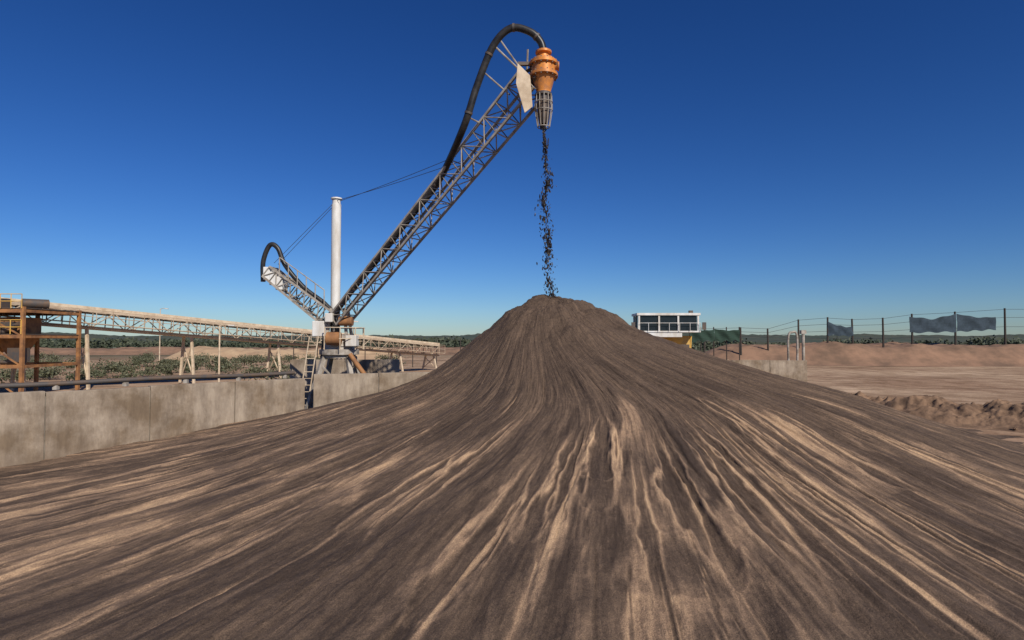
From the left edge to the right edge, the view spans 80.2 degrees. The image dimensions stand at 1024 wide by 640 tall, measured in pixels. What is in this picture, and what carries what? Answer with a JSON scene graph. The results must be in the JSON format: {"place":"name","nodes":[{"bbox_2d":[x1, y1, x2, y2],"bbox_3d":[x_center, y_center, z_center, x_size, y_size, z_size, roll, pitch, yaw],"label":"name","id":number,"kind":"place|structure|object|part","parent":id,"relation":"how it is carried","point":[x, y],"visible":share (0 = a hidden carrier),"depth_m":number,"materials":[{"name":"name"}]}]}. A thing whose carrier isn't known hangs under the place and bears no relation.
{"place":"outdoors","nodes":[
{"label":"outdoors","id":0,"kind":"place"},
{"bbox_2d":[0,342,1023,443],"bbox_3d":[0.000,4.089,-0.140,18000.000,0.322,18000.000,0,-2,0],"label":"ground","id":1,"kind":"structure","parent":0,"point":[975,385],"depth_m":64.13,"materials":[{"name":"brown soil"}]},
{"bbox_2d":[0,294,81,391],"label":"transfer tower","id":2,"kind":"structure","parent":1,"relation":"on","point":[21,336],"depth_m":43.93,"materials":[{"name":"orange metal"}]},
{"bbox_2d":[0,378,304,467],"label":"panels","id":3,"kind":"object","parent":1,"relation":"on","point":[76,421],"visible":0.56,"depth_m":20.67,"materials":[{"name":"concrete"}]},
{"bbox_2d":[44,396,234,444],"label":"joints","id":4,"kind":"object","parent":3,"relation":"attached to","point":[44,423],"visible":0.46,"depth_m":19.10,"materials":[{"name":"grey concrete"}]},
{"bbox_2d":[0,371,294,389],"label":"wall pipeline","id":5,"kind":"object","parent":3,"relation":"attached to","point":[55,385],"depth_m":21.47,"materials":[{"name":"metal"}]},
{"bbox_2d":[159,308,168,360],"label":"light pole","id":6,"kind":"object","parent":1,"relation":"on","point":[159,335],"visible":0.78,"depth_m":94.87,"materials":[{"name":"grey metal"}]},
{"bbox_2d":[0,350,405,382],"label":"scrub bushes","id":7,"kind":"object","parent":1,"relation":"on","point":[164,366],"visible":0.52,"depth_m":75.93,"materials":[{"name":"green plant"}]},
{"bbox_2d":[0,297,444,391],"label":"conveyor","id":8,"kind":"object","parent":1,"relation":"on","point":[114,313],"visible":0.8,"depth_m":57.59,"materials":[{"name":"beige metal"}]},
{"bbox_2d":[218,324,234,381],"bbox_3d":[-24.390,3.055,51.793,1.524,5.434,0.326,0,-2,10],"label":"light pole","id":9,"kind":"object","parent":1,"relation":"on","point":[219,350],"visible":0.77,"depth_m":51.86,"materials":[{"name":"grey metal"}]},
{"bbox_2d":[0,346,461,355],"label":"earth bank","id":10,"kind":"structure","parent":1,"relation":"on","point":[142,350],"depth_m":180.96,"materials":[{"name":"brown soil"}]},
{"bbox_2d":[156,346,404,360],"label":"tan stockpile","id":11,"kind":"object","parent":1,"relation":"on","point":[229,353],"visible":0.41,"depth_m":130.01,"materials":[{"name":"brown sand"}]},
{"bbox_2d":[290,359,398,407],"bbox_3d":[-9.100,3.795,33.137,5.800,3.279,0.322,0,-2,-5],"label":"base","id":12,"kind":"object","parent":1,"relation":"on","point":[378,366],"visible":0.31,"depth_m":32.99,"materials":[{"name":"metal"}]},
{"bbox_2d":[313,372,428,407],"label":"panels","id":13,"kind":"object","parent":1,"relation":"on","point":[330,388],"visible":0.16,"depth_m":26.63,"materials":[{"name":"concrete"}]},
{"bbox_2d":[293,338,462,366],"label":"railing","id":14,"kind":"object","parent":1,"relation":"on","point":[460,347],"visible":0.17,"depth_m":91.90,"materials":[{"name":"grey metal"}]},
{"bbox_2d":[260,23,558,408],"bbox_3d":[-4.435,-2.934,26.314,15.126,15.719,3.959,-1,-2,30],"label":"slurry stacker","id":15,"kind":"object","parent":1,"relation":"on","point":[543,69],"visible":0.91,"depth_m":25.69,"materials":[{"name":"grey metal"}]},
{"bbox_2d":[534,125,557,297],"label":"falling wet sand","id":16,"kind":"structure","parent":15,"relation":"attached to","point":[547,251],"depth_m":22.11,"materials":[{"name":"black sand"}]},
{"bbox_2d":[0,294,1023,639],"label":"sand stockpile","id":17,"kind":"object","parent":1,"relation":"on","point":[542,466],"visible":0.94,"depth_m":10.28,"materials":[{"name":"brown sand"}]},
{"bbox_2d":[33,334,1023,350],"bbox_3d":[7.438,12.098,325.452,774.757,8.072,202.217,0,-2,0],"label":"distant treeline","id":18,"kind":"object","parent":1,"relation":"on","point":[109,343],"visible":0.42,"depth_m":251.37,"materials":[{"name":"green plant"}]},
{"bbox_2d":[631,310,705,347],"bbox_3d":[10.600,2.488,44.755,5.050,6.073,7.763,0,-2,0],"label":"dump truck","id":19,"kind":"object","parent":1,"relation":"on","point":[673,327],"visible":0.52,"depth_m":41.21,"materials":[{"name":"metal"}]},
{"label":"cab windows","id":20,"kind":"part","parent":19,"relation":"part of","materials":[{"name":"glass"}]},
{"bbox_2d":[689,327,739,359],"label":"green screen fence","id":21,"kind":"object","parent":1,"relation":"on","point":[720,335],"visible":0.85,"depth_m":65.83,"materials":[{"name":"fabric"}]},
{"bbox_2d":[731,360,806,381],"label":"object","id":22,"kind":"object","parent":1,"relation":"on","point":[795,369],"visible":0.29,"depth_m":46.67,"materials":[{"name":"concrete"}]},
{"bbox_2d":[787,330,805,359],"bbox_3d":[22.895,3.249,48.917,1.516,4.850,0.300,0,-2,0],"label":"water standpipe","id":23,"kind":"object","parent":1,"relation":"on","point":[803,332],"visible":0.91,"depth_m":48.88,"materials":[{"name":"grey metal"}]},
{"bbox_2d":[703,308,1023,354],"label":"windbreak fence","id":24,"kind":"object","parent":1,"relation":"on","point":[965,323],"visible":0.81,"depth_m":107.80,"materials":[{"name":"metal"}]},
{"bbox_2d":[851,391,1023,432],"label":"soil berm","id":25,"kind":"structure","parent":1,"relation":"on","point":[1000,415],"depth_m":29.96,"materials":[{"name":"brown soil"}]},
{"bbox_2d":[0,0,1023,335],"label":"sky","id":26,"kind":"structure","parent":0,"point":[748,165],"materials":[{"name":"blue"}]},
{"bbox_2d":[41,332,1023,337],"bbox_3d":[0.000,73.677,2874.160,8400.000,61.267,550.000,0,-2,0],"label":"hills","id":27,"kind":"structure","parent":0,"point":[477,334],"depth_m":2778.82,"materials":[{"name":"green plant"}]},
{"bbox_2d":[48,335,1023,341],"bbox_3d":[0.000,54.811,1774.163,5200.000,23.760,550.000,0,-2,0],"label":"hills","id":28,"kind":"structure","parent":0,"point":[764,339],"depth_m":1629.52,"materials":[{"name":"green plant"}]},
{"bbox_2d":[705,341,1023,366],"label":"earth bank","id":29,"kind":"structure","parent":0,"point":[830,353],"depth_m":102.68,"materials":[{"name":"brown soil"}]}
]}

